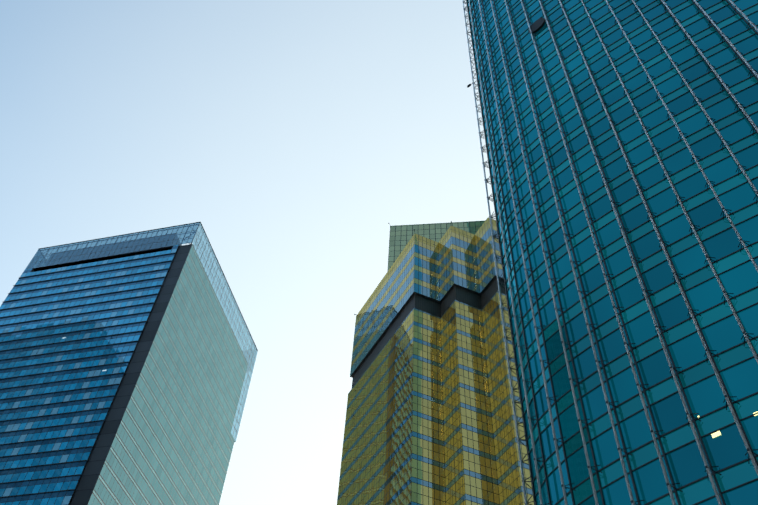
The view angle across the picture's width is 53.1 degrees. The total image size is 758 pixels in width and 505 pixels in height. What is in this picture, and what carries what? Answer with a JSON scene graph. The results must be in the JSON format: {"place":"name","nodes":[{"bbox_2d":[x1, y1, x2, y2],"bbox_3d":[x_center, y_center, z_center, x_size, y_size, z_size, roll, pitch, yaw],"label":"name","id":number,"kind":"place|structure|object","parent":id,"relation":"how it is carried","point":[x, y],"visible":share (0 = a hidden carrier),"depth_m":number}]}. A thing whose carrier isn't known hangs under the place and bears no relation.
{"place":"outdoors","nodes":[
{"label":"outdoors","id":0,"kind":"place"},
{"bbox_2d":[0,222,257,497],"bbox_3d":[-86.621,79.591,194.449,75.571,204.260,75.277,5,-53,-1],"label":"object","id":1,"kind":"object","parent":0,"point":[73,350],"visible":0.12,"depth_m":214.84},
{"bbox_2d":[0,0,495,504],"label":"sky","id":2,"kind":"structure","parent":0,"point":[294,132]},
{"bbox_2d":[337,217,533,504],"bbox_3d":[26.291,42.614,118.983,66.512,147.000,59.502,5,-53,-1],"label":"skyscraper","id":3,"kind":"structure","parent":0,"point":[429,420],"depth_m":127.83},
{"bbox_2d":[462,0,757,504],"bbox_3d":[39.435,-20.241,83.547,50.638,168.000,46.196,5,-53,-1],"label":"window frames","id":4,"kind":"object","parent":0,"point":[536,25],"depth_m":66.14},
{"label":"ground","id":5,"kind":"structure","parent":0,"visible":0},
{"bbox_2d":[0,222,257,504],"bbox_3d":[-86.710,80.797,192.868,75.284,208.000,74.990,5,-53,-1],"label":"skyscraper","id":6,"kind":"structure","parent":5,"relation":"on","point":[167,429],"depth_m":217.99},
{"bbox_2d":[467,0,757,504],"bbox_3d":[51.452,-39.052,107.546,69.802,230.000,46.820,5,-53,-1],"label":"tower glass","id":7,"kind":"object","parent":5,"relation":"on","point":[726,448],"visible":0.79,"depth_m":63.22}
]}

